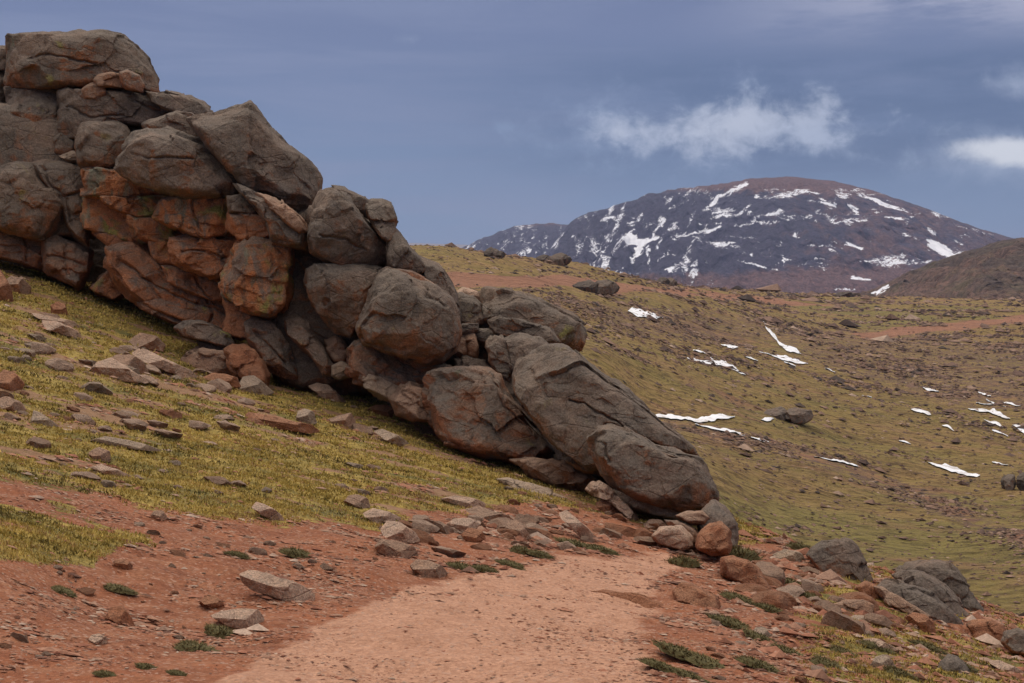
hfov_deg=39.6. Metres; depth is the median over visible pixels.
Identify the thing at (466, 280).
road
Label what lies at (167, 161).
boulder
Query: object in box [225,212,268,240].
boulder
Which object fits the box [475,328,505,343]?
boulder
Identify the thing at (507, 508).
stone
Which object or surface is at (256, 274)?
boulder
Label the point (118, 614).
rock
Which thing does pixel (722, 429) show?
snow patch
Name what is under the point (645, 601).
boulder
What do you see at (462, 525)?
rock
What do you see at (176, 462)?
stone
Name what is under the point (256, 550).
stone
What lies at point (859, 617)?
boulder
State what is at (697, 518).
boulder
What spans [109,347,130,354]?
stone
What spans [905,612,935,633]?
rock
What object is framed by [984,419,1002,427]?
snow patch
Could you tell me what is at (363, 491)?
stone
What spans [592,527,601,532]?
stone
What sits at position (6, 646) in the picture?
stone
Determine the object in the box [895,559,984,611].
boulder
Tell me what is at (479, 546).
stone
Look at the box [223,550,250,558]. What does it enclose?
cushion plant
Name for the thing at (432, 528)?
stone
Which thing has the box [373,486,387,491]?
stone
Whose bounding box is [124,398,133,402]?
stone
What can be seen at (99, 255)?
bedrock
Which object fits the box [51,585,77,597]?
cushion plant
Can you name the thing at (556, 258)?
rock
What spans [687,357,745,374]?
snow patch
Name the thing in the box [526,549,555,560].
cushion plant
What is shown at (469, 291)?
boulder
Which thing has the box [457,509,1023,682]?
rubble
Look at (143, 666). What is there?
cushion plant
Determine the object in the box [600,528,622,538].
stone
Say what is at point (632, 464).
boulder
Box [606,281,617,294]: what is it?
rock
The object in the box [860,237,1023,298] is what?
hill
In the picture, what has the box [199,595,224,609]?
rock
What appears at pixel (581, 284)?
rock
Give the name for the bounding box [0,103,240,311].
bedrock
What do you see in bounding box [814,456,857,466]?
snow patch
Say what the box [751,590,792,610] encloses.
stone
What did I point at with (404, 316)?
boulder
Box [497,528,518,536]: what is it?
stone
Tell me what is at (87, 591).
stone
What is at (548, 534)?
stone
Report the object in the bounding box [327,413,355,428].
rock
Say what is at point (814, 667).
stone
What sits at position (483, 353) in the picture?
bedrock
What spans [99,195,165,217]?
boulder
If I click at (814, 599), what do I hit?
stone
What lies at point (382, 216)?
boulder
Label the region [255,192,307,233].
boulder
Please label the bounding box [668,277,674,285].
rock
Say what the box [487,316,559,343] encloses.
boulder
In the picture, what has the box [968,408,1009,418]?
snow patch
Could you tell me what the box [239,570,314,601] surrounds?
rock
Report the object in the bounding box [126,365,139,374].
stone
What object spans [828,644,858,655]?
cushion plant
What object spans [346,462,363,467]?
stone
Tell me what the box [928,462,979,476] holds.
snow patch
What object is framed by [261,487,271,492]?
stone
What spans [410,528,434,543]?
stone
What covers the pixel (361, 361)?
boulder
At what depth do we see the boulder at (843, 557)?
16.55 m
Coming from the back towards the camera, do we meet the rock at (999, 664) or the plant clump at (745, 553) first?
the plant clump at (745, 553)
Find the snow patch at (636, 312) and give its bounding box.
[628,307,662,318]
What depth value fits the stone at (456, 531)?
13.88 m
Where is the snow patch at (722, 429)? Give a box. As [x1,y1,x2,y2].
[695,424,744,435]
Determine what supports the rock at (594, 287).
on the hillside
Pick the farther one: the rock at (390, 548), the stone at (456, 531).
the stone at (456, 531)
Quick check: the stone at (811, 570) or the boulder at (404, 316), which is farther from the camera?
the boulder at (404, 316)
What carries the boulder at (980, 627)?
on the ground
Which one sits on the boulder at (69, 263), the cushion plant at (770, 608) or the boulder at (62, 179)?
the boulder at (62, 179)
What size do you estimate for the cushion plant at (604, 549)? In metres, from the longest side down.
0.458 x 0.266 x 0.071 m
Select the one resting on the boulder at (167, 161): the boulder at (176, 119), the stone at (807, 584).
the boulder at (176, 119)
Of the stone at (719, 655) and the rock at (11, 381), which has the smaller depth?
the stone at (719, 655)
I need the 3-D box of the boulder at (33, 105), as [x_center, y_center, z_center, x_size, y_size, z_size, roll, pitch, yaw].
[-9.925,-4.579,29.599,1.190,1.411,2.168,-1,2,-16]
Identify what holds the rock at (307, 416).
on the ground
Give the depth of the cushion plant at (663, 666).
6.78 m
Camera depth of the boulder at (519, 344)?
23.35 m
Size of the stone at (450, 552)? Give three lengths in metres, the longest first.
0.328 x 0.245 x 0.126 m
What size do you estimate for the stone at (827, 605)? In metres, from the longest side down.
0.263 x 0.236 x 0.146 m
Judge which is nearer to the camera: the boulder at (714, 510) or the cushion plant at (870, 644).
the cushion plant at (870, 644)
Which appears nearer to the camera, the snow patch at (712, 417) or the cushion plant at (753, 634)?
the cushion plant at (753, 634)
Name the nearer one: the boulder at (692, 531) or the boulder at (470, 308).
the boulder at (692, 531)
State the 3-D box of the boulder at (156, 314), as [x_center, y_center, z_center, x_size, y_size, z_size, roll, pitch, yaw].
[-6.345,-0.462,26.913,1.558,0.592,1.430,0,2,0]
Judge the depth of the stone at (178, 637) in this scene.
7.62 m
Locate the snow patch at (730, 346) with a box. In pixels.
[721,344,737,347]
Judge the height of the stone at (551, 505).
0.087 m
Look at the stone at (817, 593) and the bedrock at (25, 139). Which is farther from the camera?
the bedrock at (25, 139)
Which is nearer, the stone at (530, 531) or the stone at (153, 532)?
the stone at (153, 532)
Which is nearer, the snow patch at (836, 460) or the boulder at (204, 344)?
the boulder at (204, 344)
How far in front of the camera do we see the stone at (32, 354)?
20.59 m
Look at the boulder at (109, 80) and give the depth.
28.40 m
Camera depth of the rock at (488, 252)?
209.17 m
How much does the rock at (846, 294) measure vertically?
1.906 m
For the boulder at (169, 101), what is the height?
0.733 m
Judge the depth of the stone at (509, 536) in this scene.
14.20 m
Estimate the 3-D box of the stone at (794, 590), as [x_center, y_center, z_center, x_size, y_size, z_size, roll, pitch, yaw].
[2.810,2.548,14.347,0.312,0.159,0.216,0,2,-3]
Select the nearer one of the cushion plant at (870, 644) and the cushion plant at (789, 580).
the cushion plant at (870, 644)
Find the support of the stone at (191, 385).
on the ground
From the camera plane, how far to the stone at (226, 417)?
19.01 m
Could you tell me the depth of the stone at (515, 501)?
17.36 m
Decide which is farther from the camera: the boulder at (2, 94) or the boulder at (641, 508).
the boulder at (2, 94)
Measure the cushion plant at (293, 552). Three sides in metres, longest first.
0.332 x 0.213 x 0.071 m
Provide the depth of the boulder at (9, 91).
29.23 m
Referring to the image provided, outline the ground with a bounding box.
[0,264,1023,682]
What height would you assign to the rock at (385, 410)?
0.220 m
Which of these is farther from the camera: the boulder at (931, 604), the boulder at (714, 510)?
the boulder at (714, 510)
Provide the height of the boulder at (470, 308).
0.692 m
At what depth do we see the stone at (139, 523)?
10.55 m
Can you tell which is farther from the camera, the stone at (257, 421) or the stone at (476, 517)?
the stone at (257, 421)
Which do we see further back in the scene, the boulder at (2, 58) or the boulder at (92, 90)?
the boulder at (2, 58)
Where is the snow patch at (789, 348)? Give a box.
[763,321,800,353]
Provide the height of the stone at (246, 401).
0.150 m
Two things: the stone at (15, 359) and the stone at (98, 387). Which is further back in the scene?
the stone at (15, 359)
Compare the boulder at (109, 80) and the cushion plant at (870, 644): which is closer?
the cushion plant at (870, 644)
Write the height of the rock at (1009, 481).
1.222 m
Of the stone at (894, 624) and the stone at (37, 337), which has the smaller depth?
the stone at (894, 624)
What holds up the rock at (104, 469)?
on the ground
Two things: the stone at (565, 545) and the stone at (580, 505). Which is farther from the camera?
the stone at (580, 505)
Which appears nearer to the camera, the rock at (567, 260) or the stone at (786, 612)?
the stone at (786, 612)
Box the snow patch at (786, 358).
[760,352,807,363]
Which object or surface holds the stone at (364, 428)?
on the ground
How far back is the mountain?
2469.68 m
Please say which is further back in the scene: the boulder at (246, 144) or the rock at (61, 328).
the boulder at (246, 144)
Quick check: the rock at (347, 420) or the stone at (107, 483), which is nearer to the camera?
the stone at (107, 483)
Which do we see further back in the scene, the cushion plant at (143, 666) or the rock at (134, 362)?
the rock at (134, 362)
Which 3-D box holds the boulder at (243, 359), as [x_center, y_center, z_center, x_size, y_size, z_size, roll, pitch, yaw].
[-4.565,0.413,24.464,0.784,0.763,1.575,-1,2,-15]
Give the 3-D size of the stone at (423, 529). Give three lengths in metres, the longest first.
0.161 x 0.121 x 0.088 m
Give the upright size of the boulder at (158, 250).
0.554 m
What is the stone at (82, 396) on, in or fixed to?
on the ground
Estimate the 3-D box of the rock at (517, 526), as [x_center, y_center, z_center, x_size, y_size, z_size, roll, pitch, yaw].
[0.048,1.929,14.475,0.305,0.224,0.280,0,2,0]
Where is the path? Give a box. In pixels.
[216,551,687,682]
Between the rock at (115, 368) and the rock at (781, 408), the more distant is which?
the rock at (781, 408)
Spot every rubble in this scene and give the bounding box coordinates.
[410,242,1023,615]
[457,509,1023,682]
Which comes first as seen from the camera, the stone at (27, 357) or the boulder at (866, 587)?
the boulder at (866, 587)
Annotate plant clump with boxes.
[664,554,703,567]
[727,544,765,561]
[785,541,809,549]
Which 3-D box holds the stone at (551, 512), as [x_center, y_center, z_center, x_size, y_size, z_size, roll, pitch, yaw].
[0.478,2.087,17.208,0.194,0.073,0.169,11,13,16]
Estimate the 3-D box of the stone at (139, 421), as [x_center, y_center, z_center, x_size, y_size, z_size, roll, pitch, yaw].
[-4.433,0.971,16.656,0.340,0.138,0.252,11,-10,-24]
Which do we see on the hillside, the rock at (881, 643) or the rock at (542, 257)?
the rock at (542, 257)
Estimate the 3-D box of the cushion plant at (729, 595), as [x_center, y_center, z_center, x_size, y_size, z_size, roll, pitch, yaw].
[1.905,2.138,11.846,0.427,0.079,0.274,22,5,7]
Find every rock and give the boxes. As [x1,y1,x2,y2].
[0,270,13,301]
[0,369,24,390]
[0,396,25,412]
[7,276,30,294]
[30,410,58,426]
[31,313,79,327]
[42,320,81,338]
[50,301,67,314]
[88,447,110,462]
[88,634,106,644]
[89,465,130,476]
[90,358,150,383]
[90,436,160,450]
[105,606,134,625]
[111,354,148,374]
[112,559,132,569]
[130,333,165,351]
[132,349,196,378]
[149,510,167,520]
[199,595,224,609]
[203,373,240,388]
[210,608,263,628]
[239,375,273,395]
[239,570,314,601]
[245,412,319,433]
[252,502,283,520]
[296,408,316,423]
[308,383,345,401]
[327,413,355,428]
[343,494,369,505]
[363,508,400,522]
[367,405,394,416]
[374,429,408,445]
[375,539,418,558]
[380,521,419,542]
[410,559,447,577]
[439,496,484,507]
[446,518,480,532]
[461,528,485,541]
[465,506,510,519]
[484,247,494,256]
[491,248,498,256]
[496,251,505,258]
[504,519,531,539]
[536,254,547,261]
[550,253,567,265]
[559,510,598,541]
[563,256,571,265]
[573,281,591,291]
[591,282,598,293]
[596,279,613,294]
[596,499,616,512]
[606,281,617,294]
[643,519,666,529]
[657,277,669,284]
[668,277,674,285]
[754,627,771,636]
[764,409,785,420]
[772,406,786,412]
[772,549,803,562]
[785,407,804,423]
[787,409,813,423]
[836,291,852,296]
[866,638,897,650]
[870,654,894,668]
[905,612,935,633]
[988,660,1023,672]
[1001,475,1015,488]
[1004,474,1014,489]
[1016,472,1023,490]
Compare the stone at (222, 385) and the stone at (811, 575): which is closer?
the stone at (811, 575)
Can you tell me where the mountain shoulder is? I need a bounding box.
[463,223,567,257]
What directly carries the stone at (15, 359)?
on the ground
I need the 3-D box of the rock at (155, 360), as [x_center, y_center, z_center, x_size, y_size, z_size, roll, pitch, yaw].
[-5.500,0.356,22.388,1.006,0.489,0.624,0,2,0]
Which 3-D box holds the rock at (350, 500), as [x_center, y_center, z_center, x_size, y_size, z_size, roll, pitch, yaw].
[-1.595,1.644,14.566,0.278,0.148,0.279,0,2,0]
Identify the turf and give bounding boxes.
[0,261,1023,682]
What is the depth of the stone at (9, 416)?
14.96 m
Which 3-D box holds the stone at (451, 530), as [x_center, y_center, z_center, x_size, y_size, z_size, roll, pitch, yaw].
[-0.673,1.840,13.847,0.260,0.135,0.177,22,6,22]
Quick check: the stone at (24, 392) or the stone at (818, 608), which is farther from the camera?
the stone at (24, 392)
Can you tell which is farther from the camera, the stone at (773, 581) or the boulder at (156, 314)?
the boulder at (156, 314)
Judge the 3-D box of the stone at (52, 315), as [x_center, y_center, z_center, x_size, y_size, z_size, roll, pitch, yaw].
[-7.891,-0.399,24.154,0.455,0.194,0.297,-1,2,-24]
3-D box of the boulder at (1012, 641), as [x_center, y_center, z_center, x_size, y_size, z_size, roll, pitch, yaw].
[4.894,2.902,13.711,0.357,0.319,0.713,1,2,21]
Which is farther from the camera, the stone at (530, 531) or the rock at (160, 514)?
the stone at (530, 531)
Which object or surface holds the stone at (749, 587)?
on the ground
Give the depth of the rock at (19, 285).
26.06 m
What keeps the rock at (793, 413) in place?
on the hillside
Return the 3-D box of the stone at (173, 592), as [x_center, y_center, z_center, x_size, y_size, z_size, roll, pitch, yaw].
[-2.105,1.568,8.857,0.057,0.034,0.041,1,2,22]
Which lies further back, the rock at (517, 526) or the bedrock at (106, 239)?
the bedrock at (106, 239)
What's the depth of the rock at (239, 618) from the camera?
8.05 m
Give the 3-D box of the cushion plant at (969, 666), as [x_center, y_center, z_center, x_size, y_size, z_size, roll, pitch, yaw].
[3.019,2.160,9.493,0.380,0.065,0.234,22,5,7]
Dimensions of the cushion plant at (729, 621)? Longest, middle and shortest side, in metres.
0.468 x 0.272 x 0.068 m
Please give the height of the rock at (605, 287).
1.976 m
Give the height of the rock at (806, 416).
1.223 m
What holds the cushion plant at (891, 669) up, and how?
on the ground
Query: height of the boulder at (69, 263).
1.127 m
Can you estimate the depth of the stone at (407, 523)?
13.56 m
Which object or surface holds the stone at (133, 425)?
on the ground
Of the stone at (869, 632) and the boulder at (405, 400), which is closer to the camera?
the stone at (869, 632)
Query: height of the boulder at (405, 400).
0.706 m
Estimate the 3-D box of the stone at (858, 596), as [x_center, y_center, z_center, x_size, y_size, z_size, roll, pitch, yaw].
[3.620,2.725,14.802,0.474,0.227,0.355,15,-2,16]
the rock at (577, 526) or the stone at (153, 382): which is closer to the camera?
the rock at (577, 526)
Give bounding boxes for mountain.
[546,177,1014,292]
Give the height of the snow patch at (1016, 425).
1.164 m
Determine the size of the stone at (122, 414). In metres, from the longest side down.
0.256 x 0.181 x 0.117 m
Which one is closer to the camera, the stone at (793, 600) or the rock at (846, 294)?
the stone at (793, 600)
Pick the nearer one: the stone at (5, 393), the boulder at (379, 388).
the stone at (5, 393)
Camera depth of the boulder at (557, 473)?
20.95 m
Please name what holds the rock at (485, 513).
on the ground
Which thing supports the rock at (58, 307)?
on the ground
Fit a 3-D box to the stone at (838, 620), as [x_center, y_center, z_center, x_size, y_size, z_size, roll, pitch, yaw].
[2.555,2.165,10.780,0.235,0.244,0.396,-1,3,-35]
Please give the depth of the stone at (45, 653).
6.51 m
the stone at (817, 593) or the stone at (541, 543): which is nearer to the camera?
the stone at (541, 543)
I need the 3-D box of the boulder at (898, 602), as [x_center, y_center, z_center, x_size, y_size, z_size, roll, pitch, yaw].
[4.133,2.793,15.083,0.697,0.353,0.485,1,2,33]
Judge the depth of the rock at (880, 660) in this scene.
8.65 m
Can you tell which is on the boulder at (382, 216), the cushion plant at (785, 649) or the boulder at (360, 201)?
the boulder at (360, 201)
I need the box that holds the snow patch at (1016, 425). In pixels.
[1012,424,1023,432]
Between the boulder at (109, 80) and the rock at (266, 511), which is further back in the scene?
the boulder at (109, 80)
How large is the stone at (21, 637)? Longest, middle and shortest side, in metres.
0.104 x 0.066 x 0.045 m
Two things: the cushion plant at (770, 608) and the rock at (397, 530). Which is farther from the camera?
the rock at (397, 530)
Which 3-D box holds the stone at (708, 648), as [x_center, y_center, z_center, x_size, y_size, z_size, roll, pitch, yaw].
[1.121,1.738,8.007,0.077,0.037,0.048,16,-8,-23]
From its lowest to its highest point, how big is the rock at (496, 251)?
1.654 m
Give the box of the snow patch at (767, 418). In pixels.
[761,417,773,420]
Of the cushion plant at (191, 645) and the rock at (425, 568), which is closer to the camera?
the cushion plant at (191, 645)
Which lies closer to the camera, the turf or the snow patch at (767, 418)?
the turf
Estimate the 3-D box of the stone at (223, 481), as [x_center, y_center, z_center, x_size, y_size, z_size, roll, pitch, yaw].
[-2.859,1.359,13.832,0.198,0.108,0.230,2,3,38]
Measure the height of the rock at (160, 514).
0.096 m
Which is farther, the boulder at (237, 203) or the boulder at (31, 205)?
the boulder at (31, 205)
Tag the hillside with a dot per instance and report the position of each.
(615, 364)
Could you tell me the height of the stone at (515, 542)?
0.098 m
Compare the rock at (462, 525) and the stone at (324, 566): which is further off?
the rock at (462, 525)
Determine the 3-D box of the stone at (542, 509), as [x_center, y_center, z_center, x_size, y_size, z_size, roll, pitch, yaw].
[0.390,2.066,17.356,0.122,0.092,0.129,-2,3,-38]
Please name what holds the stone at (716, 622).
on the ground
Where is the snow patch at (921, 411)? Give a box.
[911,408,930,414]
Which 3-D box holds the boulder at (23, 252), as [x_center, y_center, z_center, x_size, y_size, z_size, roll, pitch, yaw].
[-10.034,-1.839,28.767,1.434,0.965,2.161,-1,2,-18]
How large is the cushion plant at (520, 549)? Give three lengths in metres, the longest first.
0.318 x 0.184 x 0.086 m
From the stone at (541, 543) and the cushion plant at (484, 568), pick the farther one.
the stone at (541, 543)
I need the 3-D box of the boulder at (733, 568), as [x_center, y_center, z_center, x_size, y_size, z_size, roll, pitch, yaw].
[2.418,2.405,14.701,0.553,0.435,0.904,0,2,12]
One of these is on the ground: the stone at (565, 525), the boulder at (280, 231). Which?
the stone at (565, 525)
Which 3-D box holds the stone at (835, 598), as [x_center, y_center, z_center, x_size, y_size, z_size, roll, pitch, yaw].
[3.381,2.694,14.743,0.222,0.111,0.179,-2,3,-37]
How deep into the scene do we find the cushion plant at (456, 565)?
11.22 m
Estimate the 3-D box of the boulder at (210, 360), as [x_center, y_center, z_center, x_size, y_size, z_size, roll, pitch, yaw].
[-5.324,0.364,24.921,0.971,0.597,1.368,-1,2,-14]
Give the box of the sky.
[0,0,1023,244]
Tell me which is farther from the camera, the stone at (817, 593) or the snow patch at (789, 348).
the snow patch at (789, 348)
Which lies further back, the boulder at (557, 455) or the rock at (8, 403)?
the boulder at (557, 455)
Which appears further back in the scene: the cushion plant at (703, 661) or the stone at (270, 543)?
the stone at (270, 543)
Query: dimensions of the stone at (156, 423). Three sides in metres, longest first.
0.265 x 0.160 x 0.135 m
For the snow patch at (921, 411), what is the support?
on the hillside
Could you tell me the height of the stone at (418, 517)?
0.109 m
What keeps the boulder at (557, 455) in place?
on the bedrock at (601, 478)
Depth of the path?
7.99 m
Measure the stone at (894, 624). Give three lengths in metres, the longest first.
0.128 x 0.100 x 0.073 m
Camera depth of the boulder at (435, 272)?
24.50 m
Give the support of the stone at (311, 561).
on the ground
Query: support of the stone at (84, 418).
on the ground
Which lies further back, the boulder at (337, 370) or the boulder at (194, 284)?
the boulder at (194, 284)
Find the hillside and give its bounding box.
[408,243,1023,613]
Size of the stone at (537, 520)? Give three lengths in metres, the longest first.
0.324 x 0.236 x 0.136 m
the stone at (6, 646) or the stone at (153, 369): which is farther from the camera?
the stone at (153, 369)
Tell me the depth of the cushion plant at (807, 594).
14.34 m
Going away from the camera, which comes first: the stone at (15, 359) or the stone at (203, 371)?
the stone at (15, 359)
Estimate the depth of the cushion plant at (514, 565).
11.84 m
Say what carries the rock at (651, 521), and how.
on the ground
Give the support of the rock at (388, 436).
on the ground
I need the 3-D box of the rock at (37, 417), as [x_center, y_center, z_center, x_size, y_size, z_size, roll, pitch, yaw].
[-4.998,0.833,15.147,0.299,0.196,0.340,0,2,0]
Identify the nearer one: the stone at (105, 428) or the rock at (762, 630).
the rock at (762, 630)
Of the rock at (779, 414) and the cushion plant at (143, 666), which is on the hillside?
the rock at (779, 414)
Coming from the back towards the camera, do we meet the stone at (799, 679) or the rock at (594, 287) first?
the rock at (594, 287)
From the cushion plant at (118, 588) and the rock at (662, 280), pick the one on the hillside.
the rock at (662, 280)
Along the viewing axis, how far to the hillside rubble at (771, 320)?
163.79 m
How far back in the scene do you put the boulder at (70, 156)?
28.36 m
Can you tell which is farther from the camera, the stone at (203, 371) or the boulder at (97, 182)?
the boulder at (97, 182)
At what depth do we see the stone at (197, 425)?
17.63 m
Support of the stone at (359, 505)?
on the ground
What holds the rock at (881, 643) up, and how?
on the ground
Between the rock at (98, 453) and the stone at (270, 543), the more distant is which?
the rock at (98, 453)
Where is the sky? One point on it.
(475, 119)
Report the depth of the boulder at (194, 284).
26.22 m
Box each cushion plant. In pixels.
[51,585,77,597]
[92,669,115,677]
[102,582,139,594]
[135,662,157,669]
[165,669,187,675]
[172,639,219,651]
[203,622,236,638]
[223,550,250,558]
[277,546,312,558]
[445,561,478,572]
[472,564,499,573]
[494,559,524,569]
[509,544,532,555]
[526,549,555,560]
[553,536,587,547]
[585,543,622,555]
[636,656,674,672]
[650,639,697,662]
[670,665,710,682]
[682,650,725,668]
[705,612,750,629]
[717,590,755,604]
[732,654,780,673]
[741,626,777,642]
[749,601,782,612]
[770,642,804,655]
[785,577,801,584]
[799,589,824,599]
[807,654,846,670]
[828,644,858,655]
[858,638,899,655]
[882,664,921,681]
[907,639,948,654]
[936,654,981,673]
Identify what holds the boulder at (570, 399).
on the boulder at (557, 455)
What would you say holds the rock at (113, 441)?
on the ground
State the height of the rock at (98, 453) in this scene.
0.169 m
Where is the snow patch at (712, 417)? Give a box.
[656,414,734,421]
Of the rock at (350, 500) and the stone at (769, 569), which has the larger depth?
the stone at (769, 569)
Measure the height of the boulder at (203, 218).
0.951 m
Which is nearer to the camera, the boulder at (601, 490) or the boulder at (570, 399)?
the boulder at (601, 490)
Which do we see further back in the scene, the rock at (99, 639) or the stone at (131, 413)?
the stone at (131, 413)
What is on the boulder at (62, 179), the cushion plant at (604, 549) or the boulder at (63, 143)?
the boulder at (63, 143)
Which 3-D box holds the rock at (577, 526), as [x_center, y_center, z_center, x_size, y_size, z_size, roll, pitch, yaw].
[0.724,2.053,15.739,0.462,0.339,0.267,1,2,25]
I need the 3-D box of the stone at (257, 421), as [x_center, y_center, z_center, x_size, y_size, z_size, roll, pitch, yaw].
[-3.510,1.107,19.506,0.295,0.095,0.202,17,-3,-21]
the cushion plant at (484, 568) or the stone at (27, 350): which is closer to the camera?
the cushion plant at (484, 568)
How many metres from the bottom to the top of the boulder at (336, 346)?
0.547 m
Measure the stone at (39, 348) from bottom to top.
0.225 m
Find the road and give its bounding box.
[447,272,1023,338]
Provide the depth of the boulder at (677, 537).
16.17 m
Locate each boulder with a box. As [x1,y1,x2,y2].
[0,45,5,70]
[0,70,5,102]
[0,161,63,239]
[0,231,43,272]
[3,29,159,91]
[3,86,56,102]
[7,89,57,121]
[31,159,88,248]
[41,235,93,290]
[53,132,74,154]
[56,87,169,139]
[59,150,76,162]
[74,120,130,169]
[79,197,134,241]
[80,166,160,197]
[81,82,106,98]
[89,270,124,301]
[93,72,123,88]
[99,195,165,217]
[103,241,225,328]
[113,125,238,199]
[119,69,144,92]
[126,214,177,244]
[137,302,181,324]
[141,110,197,135]
[145,90,212,113]
[148,239,170,264]
[151,196,229,238]
[160,265,221,300]
[167,233,236,279]
[173,319,234,347]
[180,346,232,375]
[186,100,322,212]
[197,340,223,349]
[218,236,295,320]
[222,298,253,340]
[223,343,270,385]
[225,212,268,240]
[226,194,256,213]
[233,183,308,250]
[244,316,297,378]
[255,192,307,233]
[284,313,334,376]
[303,263,384,337]
[304,187,385,266]
[324,336,346,362]
[331,185,369,218]
[331,361,348,380]
[344,339,416,385]
[355,266,461,366]
[362,374,397,402]
[365,198,398,241]
[384,228,424,275]
[388,381,428,422]
[397,268,424,279]
[399,358,452,383]
[419,255,461,322]
[422,365,554,464]
[449,355,490,367]
[454,333,478,357]
[457,287,479,300]
[458,292,484,325]
[461,323,478,334]
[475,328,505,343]
[478,286,587,351]
[485,334,511,381]
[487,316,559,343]
[496,477,567,498]
[503,379,521,405]
[504,332,548,372]
[509,457,597,492]
[512,343,698,476]
[552,445,601,481]
[585,480,638,520]
[586,423,718,511]
[593,589,662,607]
[613,489,681,520]
[651,525,693,550]
[664,519,698,546]
[672,582,720,608]
[675,510,709,525]
[695,521,731,556]
[697,499,738,545]
[720,555,771,589]
[806,537,873,582]
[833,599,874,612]
[851,615,863,619]
[856,581,879,598]
[873,586,930,617]
[877,578,963,624]
[891,570,969,616]
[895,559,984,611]
[937,654,969,673]
[966,619,1005,640]
[1000,628,1023,655]
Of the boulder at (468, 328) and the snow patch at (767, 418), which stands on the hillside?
the snow patch at (767, 418)
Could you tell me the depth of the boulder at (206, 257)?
25.86 m
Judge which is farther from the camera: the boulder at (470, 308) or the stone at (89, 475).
the boulder at (470, 308)
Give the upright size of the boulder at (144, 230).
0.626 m
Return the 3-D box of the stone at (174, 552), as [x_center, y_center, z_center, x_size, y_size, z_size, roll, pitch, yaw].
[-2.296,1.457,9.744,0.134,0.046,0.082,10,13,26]
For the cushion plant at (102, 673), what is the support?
on the ground
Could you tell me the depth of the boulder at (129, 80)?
28.05 m
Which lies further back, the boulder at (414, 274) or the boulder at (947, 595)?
the boulder at (414, 274)
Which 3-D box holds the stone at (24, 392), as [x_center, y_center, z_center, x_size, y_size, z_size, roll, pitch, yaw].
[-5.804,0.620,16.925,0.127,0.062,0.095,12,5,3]
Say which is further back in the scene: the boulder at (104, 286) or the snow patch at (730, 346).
the snow patch at (730, 346)
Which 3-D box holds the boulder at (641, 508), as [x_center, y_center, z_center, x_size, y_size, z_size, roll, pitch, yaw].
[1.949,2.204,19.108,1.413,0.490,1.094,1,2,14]
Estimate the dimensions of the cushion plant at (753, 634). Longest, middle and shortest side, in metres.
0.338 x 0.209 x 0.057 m
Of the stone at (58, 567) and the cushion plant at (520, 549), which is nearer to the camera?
the stone at (58, 567)
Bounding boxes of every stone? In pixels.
[0,391,13,398]
[0,643,11,648]
[2,413,20,419]
[7,356,27,362]
[10,632,28,642]
[14,348,34,354]
[20,390,28,395]
[21,354,31,360]
[24,342,31,347]
[26,437,50,448]
[27,333,46,341]
[27,352,35,357]
[31,342,56,353]
[35,312,59,319]
[41,651,50,655]
[45,358,73,371]
[53,565,62,569]
[66,406,79,411]
[70,471,100,479]
[71,414,96,425]
[73,392,92,401]
[76,587,95,596]
[78,359,90,364]
[80,382,112,394]
[98,425,111,430]
[101,480,115,487]
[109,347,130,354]
[112,411,130,418]
[119,345,139,351]
[119,419,147,426]
[120,410,138,416]
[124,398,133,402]
[124,421,146,430]
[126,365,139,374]
[134,522,144,525]
[141,374,159,386]
[146,364,160,375]
[147,419,168,427]
[147,530,160,534]
[154,429,182,437]
[159,409,181,418]
[169,460,180,465]
[169,549,185,556]
[170,590,178,594]
[172,635,184,638]
[186,383,195,387]
[189,420,210,429]
[192,368,209,374]
[195,383,216,392]
[203,476,230,485]
[207,379,231,392]
[215,414,233,419]
[216,420,239,431]
[217,543,230,547]
[231,480,246,485]
[237,398,254,405]
[245,418,264,425]
[248,546,267,555]
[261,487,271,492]
[263,541,276,545]
[292,563,305,568]
[307,559,316,562]
[320,562,332,570]
[335,483,348,488]
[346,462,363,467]
[351,423,373,435]
[352,502,370,508]
[357,489,371,495]
[366,464,380,468]
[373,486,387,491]
[398,520,411,527]
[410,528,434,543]
[412,515,429,519]
[412,520,439,532]
[416,526,429,533]
[423,519,450,534]
[428,541,439,545]
[431,546,466,557]
[436,521,453,532]
[452,527,461,533]
[468,515,483,520]
[470,543,491,550]
[486,517,527,528]
[493,505,518,513]
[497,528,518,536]
[500,533,515,539]
[506,499,519,504]
[511,541,530,547]
[515,514,539,523]
[515,515,536,524]
[524,527,542,534]
[526,523,547,530]
[529,527,553,537]
[534,516,548,522]
[534,540,548,547]
[538,507,547,511]
[544,510,558,514]
[546,504,557,507]
[549,530,563,534]
[557,541,575,549]
[561,523,569,527]
[574,503,587,507]
[580,536,594,542]
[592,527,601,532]
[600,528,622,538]
[605,522,635,536]
[611,513,626,521]
[633,528,651,536]
[633,536,656,545]
[649,523,663,529]
[705,646,715,651]
[710,652,725,658]
[711,619,721,625]
[711,675,726,679]
[734,583,769,592]
[735,641,748,644]
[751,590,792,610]
[756,561,785,584]
[764,575,782,586]
[774,614,789,620]
[776,585,804,596]
[777,610,793,615]
[779,591,796,605]
[794,676,808,682]
[795,622,806,627]
[798,573,815,577]
[800,566,819,574]
[801,579,823,591]
[807,596,821,601]
[808,590,821,596]
[810,665,826,672]
[813,600,841,612]
[813,605,823,611]
[820,610,865,636]
[827,595,844,601]
[838,591,879,610]
[864,613,892,629]
[865,630,873,636]
[878,628,896,637]
[891,622,900,628]
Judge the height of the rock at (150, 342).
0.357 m
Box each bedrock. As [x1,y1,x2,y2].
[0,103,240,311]
[0,239,106,283]
[84,186,234,291]
[272,208,384,396]
[444,323,552,445]
[596,475,608,485]

